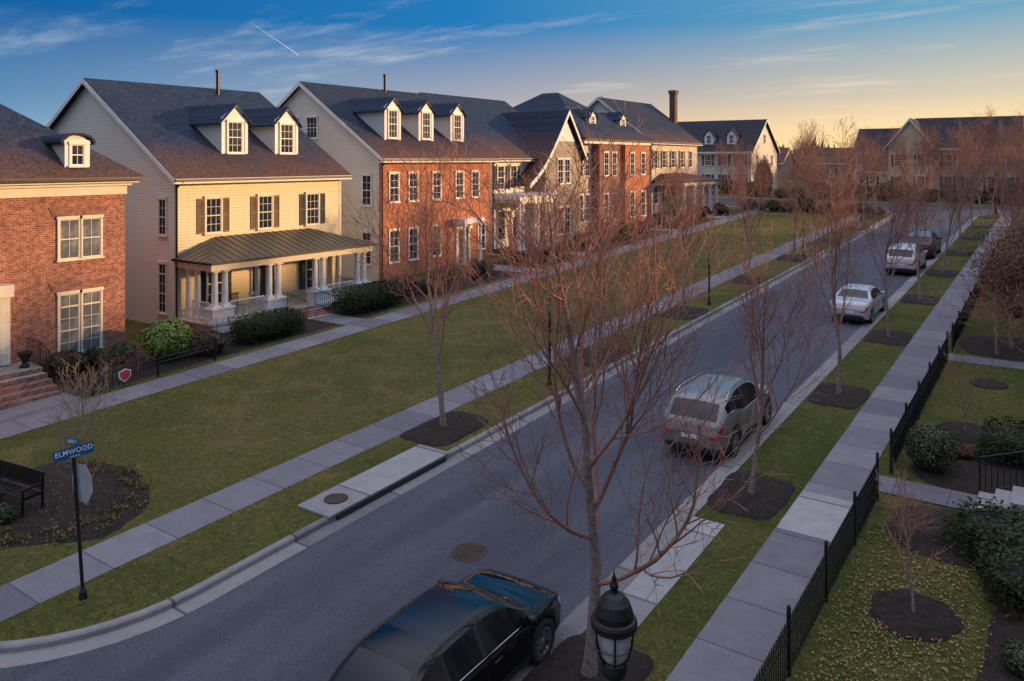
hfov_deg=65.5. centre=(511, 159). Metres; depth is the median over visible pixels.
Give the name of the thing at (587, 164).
window
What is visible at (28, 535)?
shrub
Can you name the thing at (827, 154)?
house
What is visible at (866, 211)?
shrub
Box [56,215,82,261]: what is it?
window
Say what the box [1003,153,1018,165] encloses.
window
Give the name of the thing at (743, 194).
tree
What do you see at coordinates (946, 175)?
window
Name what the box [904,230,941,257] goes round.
parked car
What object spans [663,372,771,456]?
parked car
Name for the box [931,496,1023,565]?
hedge
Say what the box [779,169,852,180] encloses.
ground
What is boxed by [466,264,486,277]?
shrub
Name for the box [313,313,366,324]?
path
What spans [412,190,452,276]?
tree
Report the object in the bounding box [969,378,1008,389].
mulch bed
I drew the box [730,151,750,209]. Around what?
tree
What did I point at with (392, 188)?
window
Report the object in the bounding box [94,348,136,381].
shrub
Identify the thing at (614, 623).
street lamp
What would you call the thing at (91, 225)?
window
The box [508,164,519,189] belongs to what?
window
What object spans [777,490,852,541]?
pavement
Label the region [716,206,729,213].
shrub
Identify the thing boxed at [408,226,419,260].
window
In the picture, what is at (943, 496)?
path
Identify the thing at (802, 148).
tree
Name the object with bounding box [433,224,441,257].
window
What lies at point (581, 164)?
window
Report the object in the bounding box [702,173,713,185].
window
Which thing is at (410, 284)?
shrub
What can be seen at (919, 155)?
tree
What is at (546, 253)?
shrub
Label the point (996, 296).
shrub
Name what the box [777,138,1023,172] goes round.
distant woods
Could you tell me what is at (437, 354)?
tree
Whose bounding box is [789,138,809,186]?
tree
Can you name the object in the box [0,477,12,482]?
shrub
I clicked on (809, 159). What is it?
tree
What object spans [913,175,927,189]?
window
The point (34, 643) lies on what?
kerb
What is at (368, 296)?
hedge
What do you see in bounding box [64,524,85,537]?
shrub
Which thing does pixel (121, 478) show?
shrub
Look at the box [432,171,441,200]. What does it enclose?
window
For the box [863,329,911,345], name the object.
mulch bed
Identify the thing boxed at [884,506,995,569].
mulch bed
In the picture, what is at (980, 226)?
mulch bed
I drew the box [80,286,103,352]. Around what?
window
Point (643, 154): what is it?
window
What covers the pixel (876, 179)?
window
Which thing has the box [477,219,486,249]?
window
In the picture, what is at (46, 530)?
shrub
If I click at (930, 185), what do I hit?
tree
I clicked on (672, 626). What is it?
lawn
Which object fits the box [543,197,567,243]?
tree
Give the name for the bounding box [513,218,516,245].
door
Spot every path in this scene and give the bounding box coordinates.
[0,392,83,422]
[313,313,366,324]
[463,264,542,272]
[622,516,723,627]
[651,228,680,231]
[863,475,977,511]
[948,353,1023,369]
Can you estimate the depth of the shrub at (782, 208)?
83.95 m
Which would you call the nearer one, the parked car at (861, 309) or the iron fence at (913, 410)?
the iron fence at (913, 410)
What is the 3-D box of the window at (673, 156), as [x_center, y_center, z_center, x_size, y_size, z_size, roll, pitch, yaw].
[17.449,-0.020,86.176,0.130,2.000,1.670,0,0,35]
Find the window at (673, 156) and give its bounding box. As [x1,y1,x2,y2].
[670,150,675,167]
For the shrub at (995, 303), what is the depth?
30.95 m
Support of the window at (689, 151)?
in the chimney house at (677, 137)
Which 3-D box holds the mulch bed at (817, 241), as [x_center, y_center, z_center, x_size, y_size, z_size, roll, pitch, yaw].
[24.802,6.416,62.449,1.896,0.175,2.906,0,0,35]
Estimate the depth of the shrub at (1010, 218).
59.30 m
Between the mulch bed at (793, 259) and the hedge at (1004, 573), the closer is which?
the hedge at (1004, 573)
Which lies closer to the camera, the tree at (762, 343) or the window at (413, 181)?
the tree at (762, 343)
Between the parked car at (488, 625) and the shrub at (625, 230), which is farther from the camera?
the shrub at (625, 230)
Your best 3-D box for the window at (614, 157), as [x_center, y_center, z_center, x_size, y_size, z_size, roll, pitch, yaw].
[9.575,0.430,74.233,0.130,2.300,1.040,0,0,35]
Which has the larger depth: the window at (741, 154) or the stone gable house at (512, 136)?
the window at (741, 154)
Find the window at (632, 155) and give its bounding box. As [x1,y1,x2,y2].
[630,152,634,175]
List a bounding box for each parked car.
[328,569,561,680]
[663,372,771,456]
[830,284,884,322]
[886,243,927,274]
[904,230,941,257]
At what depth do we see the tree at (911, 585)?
14.90 m
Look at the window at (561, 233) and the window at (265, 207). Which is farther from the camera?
the window at (561, 233)
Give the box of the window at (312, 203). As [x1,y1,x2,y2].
[299,191,324,225]
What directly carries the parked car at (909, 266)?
on the road
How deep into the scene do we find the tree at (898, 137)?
100.48 m
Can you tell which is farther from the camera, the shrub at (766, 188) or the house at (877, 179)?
the house at (877, 179)
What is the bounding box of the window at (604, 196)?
[603,193,608,218]
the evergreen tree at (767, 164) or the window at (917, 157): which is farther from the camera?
the evergreen tree at (767, 164)
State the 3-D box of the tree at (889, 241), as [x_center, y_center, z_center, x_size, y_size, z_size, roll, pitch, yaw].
[16.161,3.534,33.875,3.668,8.275,3.810,0,0,-3]
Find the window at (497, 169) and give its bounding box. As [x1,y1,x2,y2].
[494,164,507,189]
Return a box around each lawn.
[0,203,891,640]
[583,214,1023,680]
[698,180,1023,207]
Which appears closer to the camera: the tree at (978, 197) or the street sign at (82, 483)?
the street sign at (82, 483)
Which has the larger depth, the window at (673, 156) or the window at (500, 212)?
the window at (673, 156)
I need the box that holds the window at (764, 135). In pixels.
[763,134,765,143]
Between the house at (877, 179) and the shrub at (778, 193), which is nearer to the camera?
the shrub at (778, 193)
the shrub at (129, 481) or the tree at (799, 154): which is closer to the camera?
the shrub at (129, 481)
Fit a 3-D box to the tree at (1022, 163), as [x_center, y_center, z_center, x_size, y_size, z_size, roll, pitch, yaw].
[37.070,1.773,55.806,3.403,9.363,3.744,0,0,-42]
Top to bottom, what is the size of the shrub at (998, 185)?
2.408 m
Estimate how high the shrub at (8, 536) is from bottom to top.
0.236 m
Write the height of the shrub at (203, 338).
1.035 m
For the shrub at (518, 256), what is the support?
on the mulch bed at (311, 325)
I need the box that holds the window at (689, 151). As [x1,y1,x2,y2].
[688,150,692,167]
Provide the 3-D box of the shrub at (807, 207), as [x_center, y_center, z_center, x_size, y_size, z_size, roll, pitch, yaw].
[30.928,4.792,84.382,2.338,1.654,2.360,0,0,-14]
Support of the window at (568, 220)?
in the stone gable house at (512, 136)
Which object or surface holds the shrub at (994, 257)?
on the lawn at (672, 626)
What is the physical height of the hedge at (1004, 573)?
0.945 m
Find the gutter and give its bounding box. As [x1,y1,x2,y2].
[0,214,897,667]
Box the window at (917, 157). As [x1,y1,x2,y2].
[913,154,927,166]
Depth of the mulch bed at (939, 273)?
47.70 m
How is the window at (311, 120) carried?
in the brick house at (351, 130)
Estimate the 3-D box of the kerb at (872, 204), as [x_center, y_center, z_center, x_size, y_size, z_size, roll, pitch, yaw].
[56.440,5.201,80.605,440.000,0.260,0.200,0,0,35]
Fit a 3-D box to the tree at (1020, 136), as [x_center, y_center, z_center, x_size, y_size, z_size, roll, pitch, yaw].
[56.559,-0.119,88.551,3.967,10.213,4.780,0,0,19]
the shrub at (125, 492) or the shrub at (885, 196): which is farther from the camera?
the shrub at (885, 196)
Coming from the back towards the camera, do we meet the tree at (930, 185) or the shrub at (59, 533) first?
the tree at (930, 185)
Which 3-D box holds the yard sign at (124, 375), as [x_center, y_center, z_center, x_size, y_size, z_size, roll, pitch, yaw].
[-14.303,8.086,29.425,0.032,0.700,0.480,0,0,35]
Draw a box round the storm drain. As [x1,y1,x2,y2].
[297,444,449,519]
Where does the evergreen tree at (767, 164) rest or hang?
on the lawn at (721, 194)
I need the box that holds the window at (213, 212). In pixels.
[197,195,229,234]
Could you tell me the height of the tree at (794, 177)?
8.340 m
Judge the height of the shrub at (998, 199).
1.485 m
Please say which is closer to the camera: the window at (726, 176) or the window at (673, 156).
the window at (673, 156)
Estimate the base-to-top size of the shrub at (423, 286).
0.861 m
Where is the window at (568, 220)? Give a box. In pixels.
[564,205,571,233]
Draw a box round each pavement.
[0,208,768,438]
[0,213,868,621]
[665,214,1013,680]
[698,196,1014,205]
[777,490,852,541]
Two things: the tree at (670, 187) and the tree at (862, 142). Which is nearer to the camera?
the tree at (670, 187)
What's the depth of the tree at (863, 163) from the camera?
94.28 m
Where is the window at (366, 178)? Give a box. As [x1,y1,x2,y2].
[360,173,372,206]
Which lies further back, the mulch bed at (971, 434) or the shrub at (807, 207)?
the shrub at (807, 207)
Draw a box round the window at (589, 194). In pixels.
[584,193,590,222]
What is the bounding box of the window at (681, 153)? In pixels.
[679,150,684,167]
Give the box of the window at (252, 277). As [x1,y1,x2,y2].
[250,266,259,293]
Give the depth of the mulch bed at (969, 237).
61.85 m
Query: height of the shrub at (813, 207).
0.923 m
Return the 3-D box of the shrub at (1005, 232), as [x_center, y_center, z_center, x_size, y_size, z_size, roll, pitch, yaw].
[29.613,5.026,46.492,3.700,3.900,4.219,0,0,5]
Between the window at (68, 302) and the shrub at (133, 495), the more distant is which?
the window at (68, 302)
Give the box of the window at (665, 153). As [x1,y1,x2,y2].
[661,150,667,168]
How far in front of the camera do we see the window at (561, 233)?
65.81 m
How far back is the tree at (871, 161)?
76.95 m
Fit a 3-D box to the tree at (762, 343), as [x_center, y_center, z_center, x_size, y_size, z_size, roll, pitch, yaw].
[6.301,4.760,19.183,3.844,7.232,3.310,0,0,-25]
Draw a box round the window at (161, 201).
[156,196,167,236]
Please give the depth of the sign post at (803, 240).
55.37 m
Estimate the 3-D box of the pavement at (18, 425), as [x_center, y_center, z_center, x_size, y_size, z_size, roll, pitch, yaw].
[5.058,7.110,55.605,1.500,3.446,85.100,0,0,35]
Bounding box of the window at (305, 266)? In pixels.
[299,259,319,289]
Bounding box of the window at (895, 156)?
[891,154,905,166]
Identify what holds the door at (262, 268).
in the cream house at (237, 191)
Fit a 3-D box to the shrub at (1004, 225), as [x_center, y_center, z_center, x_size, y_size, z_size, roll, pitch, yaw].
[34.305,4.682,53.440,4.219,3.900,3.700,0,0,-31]
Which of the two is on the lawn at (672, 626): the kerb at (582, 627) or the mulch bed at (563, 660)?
the mulch bed at (563, 660)
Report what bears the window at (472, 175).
in the brick house at (351, 130)
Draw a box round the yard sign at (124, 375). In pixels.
[118,369,130,387]
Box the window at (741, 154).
[734,154,746,165]
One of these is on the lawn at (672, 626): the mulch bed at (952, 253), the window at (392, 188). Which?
the mulch bed at (952, 253)
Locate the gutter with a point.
(138, 628)
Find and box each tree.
[32,356,133,504]
[333,129,487,426]
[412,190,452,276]
[420,96,794,677]
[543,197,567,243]
[546,170,640,354]
[608,177,627,233]
[647,143,722,311]
[659,167,685,211]
[692,209,851,493]
[711,142,731,192]
[711,142,790,278]
[728,137,760,191]
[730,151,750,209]
[744,154,766,195]
[749,149,778,212]
[755,158,772,185]
[773,141,830,256]
[779,115,876,394]
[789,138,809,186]
[793,135,817,193]
[795,147,818,195]
[796,138,821,199]
[797,121,822,163]
[800,147,848,240]
[831,138,871,226]
[837,149,943,336]
[841,141,869,197]
[844,123,881,172]
[855,140,884,200]
[859,132,896,214]
[867,140,898,187]
[873,460,955,611]
[883,127,919,177]
[884,122,951,298]
[907,123,943,197]
[913,120,945,201]
[921,133,956,203]
[921,155,981,272]
[932,119,990,252]
[938,341,984,430]
[940,135,998,237]
[946,119,986,186]
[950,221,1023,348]
[953,119,1000,187]
[954,120,995,225]
[954,128,993,177]
[966,142,1023,249]
[970,105,1009,166]
[974,228,1023,301]
[980,144,1011,216]
[988,121,1023,203]
[993,150,1023,234]
[1000,138,1023,188]
[1001,136,1023,174]
[1003,114,1023,201]
[1005,102,1023,138]
[1009,114,1023,146]
[1015,143,1023,187]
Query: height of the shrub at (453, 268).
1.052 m
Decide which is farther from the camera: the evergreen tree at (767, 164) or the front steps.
the evergreen tree at (767, 164)
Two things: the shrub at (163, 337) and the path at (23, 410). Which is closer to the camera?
the path at (23, 410)
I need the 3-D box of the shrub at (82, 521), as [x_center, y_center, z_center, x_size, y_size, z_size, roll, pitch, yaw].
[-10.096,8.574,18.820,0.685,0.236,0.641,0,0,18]
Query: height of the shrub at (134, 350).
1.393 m
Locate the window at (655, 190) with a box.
[653,185,658,204]
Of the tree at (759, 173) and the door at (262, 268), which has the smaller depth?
the door at (262, 268)
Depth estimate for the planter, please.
29.58 m
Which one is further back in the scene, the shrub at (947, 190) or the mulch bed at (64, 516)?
the shrub at (947, 190)
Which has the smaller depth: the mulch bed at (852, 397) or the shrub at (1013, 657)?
the shrub at (1013, 657)
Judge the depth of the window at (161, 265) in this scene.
38.89 m
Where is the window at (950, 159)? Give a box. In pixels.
[940,154,954,166]
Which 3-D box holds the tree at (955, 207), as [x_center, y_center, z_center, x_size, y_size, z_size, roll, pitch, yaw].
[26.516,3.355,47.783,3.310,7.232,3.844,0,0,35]
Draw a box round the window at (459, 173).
[455,170,464,198]
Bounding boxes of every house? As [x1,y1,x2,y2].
[0,104,147,409]
[46,70,377,332]
[276,74,500,280]
[418,92,587,254]
[513,93,656,231]
[587,90,719,217]
[677,119,780,191]
[777,148,795,178]
[799,148,853,178]
[852,128,900,182]
[864,148,887,187]
[883,116,1023,194]
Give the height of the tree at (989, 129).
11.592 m
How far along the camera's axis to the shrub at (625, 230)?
65.73 m
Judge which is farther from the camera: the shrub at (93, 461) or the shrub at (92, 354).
the shrub at (92, 354)
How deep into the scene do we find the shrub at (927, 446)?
20.46 m
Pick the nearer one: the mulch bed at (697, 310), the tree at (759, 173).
the mulch bed at (697, 310)
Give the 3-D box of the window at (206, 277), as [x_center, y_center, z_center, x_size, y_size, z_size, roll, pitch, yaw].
[-14.925,6.230,40.115,0.130,2.300,1.880,0,0,35]
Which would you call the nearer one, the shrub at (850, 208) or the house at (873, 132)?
the shrub at (850, 208)
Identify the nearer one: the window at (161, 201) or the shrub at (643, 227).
the window at (161, 201)
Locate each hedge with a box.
[227,306,307,344]
[332,280,405,314]
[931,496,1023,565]
[974,539,1023,621]
[975,416,1023,468]
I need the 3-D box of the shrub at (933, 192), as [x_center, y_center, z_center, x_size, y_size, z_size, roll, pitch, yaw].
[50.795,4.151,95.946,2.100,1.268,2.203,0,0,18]
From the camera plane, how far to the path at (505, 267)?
53.05 m
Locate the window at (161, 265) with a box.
[156,261,167,315]
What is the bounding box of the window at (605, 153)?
[603,151,609,176]
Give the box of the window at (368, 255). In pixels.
[360,230,372,265]
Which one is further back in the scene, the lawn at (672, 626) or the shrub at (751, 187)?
the shrub at (751, 187)
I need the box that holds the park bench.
[0,459,44,516]
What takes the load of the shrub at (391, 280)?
on the mulch bed at (311, 325)
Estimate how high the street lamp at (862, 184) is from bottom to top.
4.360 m
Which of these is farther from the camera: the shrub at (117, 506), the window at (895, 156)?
the window at (895, 156)
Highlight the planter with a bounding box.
[16,350,32,367]
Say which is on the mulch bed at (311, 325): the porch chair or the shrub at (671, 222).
the shrub at (671, 222)
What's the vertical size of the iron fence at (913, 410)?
1.670 m
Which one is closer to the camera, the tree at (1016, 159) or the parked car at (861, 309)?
the parked car at (861, 309)
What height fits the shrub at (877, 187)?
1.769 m
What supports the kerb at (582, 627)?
on the road
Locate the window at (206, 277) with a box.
[200,269,231,306]
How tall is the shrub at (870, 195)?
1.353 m
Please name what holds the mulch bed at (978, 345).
on the lawn at (672, 626)
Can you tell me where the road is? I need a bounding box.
[0,200,1022,680]
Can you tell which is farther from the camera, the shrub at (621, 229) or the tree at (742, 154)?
the tree at (742, 154)
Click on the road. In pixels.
(318, 610)
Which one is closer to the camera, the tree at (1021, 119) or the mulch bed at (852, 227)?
the mulch bed at (852, 227)
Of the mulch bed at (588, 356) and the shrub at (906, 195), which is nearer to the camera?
the mulch bed at (588, 356)
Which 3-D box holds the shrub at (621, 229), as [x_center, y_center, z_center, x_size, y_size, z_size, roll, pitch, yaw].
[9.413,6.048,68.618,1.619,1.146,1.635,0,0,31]
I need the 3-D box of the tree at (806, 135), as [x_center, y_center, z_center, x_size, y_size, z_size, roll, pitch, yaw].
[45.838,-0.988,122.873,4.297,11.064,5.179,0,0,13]
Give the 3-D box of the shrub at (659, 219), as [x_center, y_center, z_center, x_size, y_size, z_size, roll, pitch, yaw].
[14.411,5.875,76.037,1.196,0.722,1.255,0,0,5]
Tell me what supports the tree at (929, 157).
on the lawn at (721, 194)
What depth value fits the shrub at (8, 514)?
18.93 m
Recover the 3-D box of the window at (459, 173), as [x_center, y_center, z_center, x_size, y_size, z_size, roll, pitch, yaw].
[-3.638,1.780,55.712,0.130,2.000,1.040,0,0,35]
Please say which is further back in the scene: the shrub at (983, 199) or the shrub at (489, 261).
the shrub at (983, 199)
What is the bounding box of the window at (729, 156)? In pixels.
[718,154,730,165]
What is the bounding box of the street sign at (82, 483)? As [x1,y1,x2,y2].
[53,437,93,599]
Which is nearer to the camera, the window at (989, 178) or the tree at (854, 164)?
the tree at (854, 164)
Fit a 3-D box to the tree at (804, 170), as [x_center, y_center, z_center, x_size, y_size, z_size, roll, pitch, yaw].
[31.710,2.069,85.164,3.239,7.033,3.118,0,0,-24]
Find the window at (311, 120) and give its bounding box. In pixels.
[305,115,318,138]
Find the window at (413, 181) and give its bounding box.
[408,171,419,201]
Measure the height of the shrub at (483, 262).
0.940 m
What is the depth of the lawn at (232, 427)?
26.15 m
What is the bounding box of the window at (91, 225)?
[80,214,104,259]
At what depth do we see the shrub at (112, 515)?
19.14 m
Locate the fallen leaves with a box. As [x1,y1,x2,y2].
[3,319,995,680]
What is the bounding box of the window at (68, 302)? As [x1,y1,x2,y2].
[56,289,82,353]
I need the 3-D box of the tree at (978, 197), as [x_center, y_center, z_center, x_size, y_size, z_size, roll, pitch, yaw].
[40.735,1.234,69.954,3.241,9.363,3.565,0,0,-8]
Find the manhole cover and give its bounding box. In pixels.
[451,543,487,561]
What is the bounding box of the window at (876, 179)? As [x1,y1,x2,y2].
[867,175,878,183]
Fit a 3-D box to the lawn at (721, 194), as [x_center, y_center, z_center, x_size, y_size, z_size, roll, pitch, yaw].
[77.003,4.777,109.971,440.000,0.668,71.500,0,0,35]
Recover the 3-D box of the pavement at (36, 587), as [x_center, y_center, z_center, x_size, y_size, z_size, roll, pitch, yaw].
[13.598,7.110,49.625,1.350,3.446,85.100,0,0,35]
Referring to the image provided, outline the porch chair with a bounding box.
[229,292,244,313]
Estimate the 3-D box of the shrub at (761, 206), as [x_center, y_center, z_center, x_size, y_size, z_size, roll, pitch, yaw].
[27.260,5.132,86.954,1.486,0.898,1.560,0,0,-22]
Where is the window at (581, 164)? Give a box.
[580,161,583,175]
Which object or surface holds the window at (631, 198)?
in the brick bay house at (609, 122)
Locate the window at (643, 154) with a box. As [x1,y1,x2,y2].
[641,152,645,174]
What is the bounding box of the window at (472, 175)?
[471,170,479,197]
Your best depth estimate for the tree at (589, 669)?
12.04 m
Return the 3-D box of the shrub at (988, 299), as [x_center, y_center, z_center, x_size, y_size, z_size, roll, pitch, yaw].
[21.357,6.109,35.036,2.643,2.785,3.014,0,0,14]
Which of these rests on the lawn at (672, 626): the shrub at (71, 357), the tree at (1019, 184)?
the tree at (1019, 184)
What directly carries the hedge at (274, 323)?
on the mulch bed at (311, 325)
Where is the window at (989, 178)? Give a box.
[983,176,993,190]
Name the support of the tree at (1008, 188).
on the lawn at (672, 626)
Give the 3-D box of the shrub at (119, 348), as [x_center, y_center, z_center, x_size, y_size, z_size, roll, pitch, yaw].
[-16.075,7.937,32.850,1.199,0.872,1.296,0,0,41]
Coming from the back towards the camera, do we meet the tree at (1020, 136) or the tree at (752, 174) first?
the tree at (752, 174)
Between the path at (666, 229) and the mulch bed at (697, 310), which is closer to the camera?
the mulch bed at (697, 310)
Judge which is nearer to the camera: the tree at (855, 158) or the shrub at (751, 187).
the tree at (855, 158)
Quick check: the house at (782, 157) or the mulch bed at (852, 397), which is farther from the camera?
the house at (782, 157)
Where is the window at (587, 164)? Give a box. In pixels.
[584,151,590,176]
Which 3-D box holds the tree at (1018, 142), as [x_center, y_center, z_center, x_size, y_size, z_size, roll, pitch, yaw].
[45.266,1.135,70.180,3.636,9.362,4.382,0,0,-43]
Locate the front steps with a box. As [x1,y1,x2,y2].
[975,451,1023,516]
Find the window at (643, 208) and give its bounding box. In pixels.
[640,190,645,216]
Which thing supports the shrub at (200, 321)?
on the mulch bed at (311, 325)
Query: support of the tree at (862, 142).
on the lawn at (721, 194)
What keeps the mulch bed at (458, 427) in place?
on the lawn at (232, 427)
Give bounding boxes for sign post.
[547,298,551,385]
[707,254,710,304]
[802,219,803,255]
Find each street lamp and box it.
[591,570,637,680]
[860,178,864,221]
[994,171,997,213]
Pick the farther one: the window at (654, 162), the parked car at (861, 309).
the window at (654, 162)
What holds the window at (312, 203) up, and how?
in the cream house at (237, 191)
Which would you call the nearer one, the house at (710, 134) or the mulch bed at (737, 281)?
the mulch bed at (737, 281)
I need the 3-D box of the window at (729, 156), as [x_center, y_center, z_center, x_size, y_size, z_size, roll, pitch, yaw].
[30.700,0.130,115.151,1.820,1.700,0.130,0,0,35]
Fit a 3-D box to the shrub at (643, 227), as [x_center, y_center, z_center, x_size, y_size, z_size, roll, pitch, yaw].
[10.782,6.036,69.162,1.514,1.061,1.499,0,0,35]
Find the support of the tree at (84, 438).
on the mulch bed at (64, 516)
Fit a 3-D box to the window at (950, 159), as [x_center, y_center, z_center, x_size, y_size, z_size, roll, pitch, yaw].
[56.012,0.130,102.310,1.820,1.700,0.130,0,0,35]
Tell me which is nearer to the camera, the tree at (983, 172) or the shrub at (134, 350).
the shrub at (134, 350)
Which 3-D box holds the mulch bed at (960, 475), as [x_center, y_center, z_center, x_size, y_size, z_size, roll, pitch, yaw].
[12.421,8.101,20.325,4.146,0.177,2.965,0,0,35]
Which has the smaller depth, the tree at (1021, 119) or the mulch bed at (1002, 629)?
the mulch bed at (1002, 629)
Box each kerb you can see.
[0,203,892,653]
[570,213,1017,636]
[699,199,1016,208]
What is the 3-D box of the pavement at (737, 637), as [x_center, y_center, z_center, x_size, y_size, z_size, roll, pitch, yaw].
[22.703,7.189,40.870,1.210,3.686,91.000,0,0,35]
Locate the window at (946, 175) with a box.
[940,175,955,186]
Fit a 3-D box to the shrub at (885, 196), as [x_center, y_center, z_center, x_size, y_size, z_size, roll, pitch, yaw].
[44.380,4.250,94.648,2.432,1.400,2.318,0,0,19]
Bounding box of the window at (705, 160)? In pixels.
[702,154,713,165]
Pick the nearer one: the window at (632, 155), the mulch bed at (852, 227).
the mulch bed at (852, 227)
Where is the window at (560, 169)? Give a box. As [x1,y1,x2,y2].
[557,158,564,184]
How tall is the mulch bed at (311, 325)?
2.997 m
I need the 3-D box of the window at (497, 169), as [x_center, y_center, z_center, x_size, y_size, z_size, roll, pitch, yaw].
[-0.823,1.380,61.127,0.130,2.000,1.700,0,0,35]
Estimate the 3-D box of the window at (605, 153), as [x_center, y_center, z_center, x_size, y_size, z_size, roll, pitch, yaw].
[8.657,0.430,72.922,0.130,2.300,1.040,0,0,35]
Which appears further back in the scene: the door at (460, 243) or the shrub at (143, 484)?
the door at (460, 243)
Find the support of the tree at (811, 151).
on the lawn at (232, 427)
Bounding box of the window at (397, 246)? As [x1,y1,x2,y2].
[388,228,400,263]
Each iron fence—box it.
[91,336,215,395]
[754,452,878,680]
[889,331,948,473]
[951,245,998,351]
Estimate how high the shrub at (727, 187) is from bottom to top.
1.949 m
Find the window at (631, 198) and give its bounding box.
[629,191,634,217]
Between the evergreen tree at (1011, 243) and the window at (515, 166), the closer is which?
the evergreen tree at (1011, 243)
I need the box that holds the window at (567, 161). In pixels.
[564,158,570,183]
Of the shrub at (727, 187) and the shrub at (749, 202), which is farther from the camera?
the shrub at (727, 187)
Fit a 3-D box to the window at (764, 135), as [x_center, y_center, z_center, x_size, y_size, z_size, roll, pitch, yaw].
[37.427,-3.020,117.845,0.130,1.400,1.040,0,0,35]
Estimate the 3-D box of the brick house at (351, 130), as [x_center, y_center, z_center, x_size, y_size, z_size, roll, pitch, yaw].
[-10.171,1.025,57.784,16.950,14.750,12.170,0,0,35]
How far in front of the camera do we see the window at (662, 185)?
84.23 m
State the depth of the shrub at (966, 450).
21.31 m
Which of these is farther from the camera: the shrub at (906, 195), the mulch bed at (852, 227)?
the shrub at (906, 195)
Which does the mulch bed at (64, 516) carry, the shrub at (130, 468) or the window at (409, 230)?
the shrub at (130, 468)
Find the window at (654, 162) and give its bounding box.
[652,149,658,168]
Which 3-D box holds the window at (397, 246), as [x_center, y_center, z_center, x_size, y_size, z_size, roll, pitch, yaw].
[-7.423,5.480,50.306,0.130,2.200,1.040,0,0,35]
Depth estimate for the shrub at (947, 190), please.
96.36 m
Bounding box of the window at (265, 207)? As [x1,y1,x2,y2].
[250,193,279,230]
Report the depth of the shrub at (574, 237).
62.91 m
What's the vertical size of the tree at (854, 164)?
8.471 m
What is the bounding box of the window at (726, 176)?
[718,174,730,179]
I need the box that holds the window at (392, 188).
[388,171,400,203]
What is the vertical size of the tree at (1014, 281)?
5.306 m
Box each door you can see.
[259,265,273,302]
[459,230,467,262]
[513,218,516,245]
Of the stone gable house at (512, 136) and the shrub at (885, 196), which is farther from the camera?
the shrub at (885, 196)
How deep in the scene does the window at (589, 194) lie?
71.75 m
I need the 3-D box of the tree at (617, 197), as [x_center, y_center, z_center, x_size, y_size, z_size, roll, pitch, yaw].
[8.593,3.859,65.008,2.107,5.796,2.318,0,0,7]
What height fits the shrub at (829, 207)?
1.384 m
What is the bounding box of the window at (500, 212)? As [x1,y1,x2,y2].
[497,209,506,240]
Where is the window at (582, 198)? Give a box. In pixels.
[580,194,584,222]
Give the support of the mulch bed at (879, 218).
on the lawn at (232, 427)
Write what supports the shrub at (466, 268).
on the mulch bed at (311, 325)
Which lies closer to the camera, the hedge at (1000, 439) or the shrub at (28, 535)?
the shrub at (28, 535)
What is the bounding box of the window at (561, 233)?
[557,206,563,234]
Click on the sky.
(282, 44)
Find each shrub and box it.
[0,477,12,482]
[0,502,18,525]
[0,523,18,533]
[0,530,23,545]
[17,530,35,540]
[27,522,57,536]
[40,526,76,545]
[44,349,89,376]
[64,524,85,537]
[70,515,100,527]
[82,347,111,366]
[88,456,111,466]
[88,465,108,473]
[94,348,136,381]
[96,499,128,513]
[97,519,119,528]
[100,509,123,520]
[103,466,121,473]
[106,341,139,362]
[108,474,129,483]
[115,464,138,474]
[116,474,145,485]
[116,488,136,496]
[119,338,153,369]
[120,490,147,504]
[125,499,148,510]
[133,479,156,489]
[136,318,193,360]
[177,302,215,334]
[188,330,227,355]
[197,310,237,332]
[376,262,411,292]
[391,274,418,295]
[418,278,442,292]
[429,271,448,283]
[439,264,460,279]
[452,253,479,282]
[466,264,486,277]
[475,250,498,272]
[475,260,493,273]
[509,252,524,262]
[540,246,559,259]
[573,232,592,244]
[611,234,623,241]
[613,223,626,234]
[621,228,633,238]
[631,223,644,233]
[657,217,668,223]
[668,219,678,226]
[693,210,708,219]
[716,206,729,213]
[717,178,733,191]
[720,180,737,192]
[741,199,756,208]
[744,181,762,194]
[752,183,772,195]
[755,202,766,209]
[765,200,780,210]
[775,190,787,197]
[779,202,794,211]
[794,190,807,197]
[794,197,814,210]
[810,205,821,212]
[812,187,829,198]
[825,202,841,213]
[841,203,854,212]
[848,183,871,192]
[854,189,872,199]
[856,203,870,213]
[870,182,885,192]
[871,207,886,215]
[875,189,893,200]
[880,480,943,536]
[882,179,911,191]
[896,188,915,199]
[905,423,958,472]
[917,251,1023,353]
[923,189,942,196]
[924,194,937,201]
[938,185,955,197]
[950,440,976,458]
[960,245,1023,339]
[962,270,1023,327]
[966,189,989,203]
[971,235,1020,292]
[972,212,1022,257]
[975,233,1022,286]
[977,212,1023,255]
[987,205,1022,243]
[988,180,1013,194]
[990,192,1015,203]
[996,194,1023,230]
[999,295,1023,314]
[999,638,1023,677]
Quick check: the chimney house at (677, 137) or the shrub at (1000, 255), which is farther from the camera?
the chimney house at (677, 137)
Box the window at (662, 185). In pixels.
[662,185,666,203]
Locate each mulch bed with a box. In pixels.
[0,461,149,546]
[48,210,740,396]
[399,411,488,446]
[522,634,654,680]
[565,347,626,367]
[660,306,708,319]
[706,472,794,520]
[729,275,768,284]
[777,255,809,261]
[807,383,869,408]
[814,238,842,243]
[844,226,868,229]
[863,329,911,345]
[865,216,886,219]
[870,589,963,642]
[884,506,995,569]
[900,294,939,304]
[911,452,1023,494]
[925,269,959,277]
[936,421,982,442]
[943,250,972,256]
[958,335,1023,360]
[961,236,984,240]
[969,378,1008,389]
[970,224,993,227]
[976,594,1023,680]
[979,215,1000,218]
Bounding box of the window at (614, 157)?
[612,151,617,175]
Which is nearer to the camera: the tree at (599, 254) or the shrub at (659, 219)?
the tree at (599, 254)

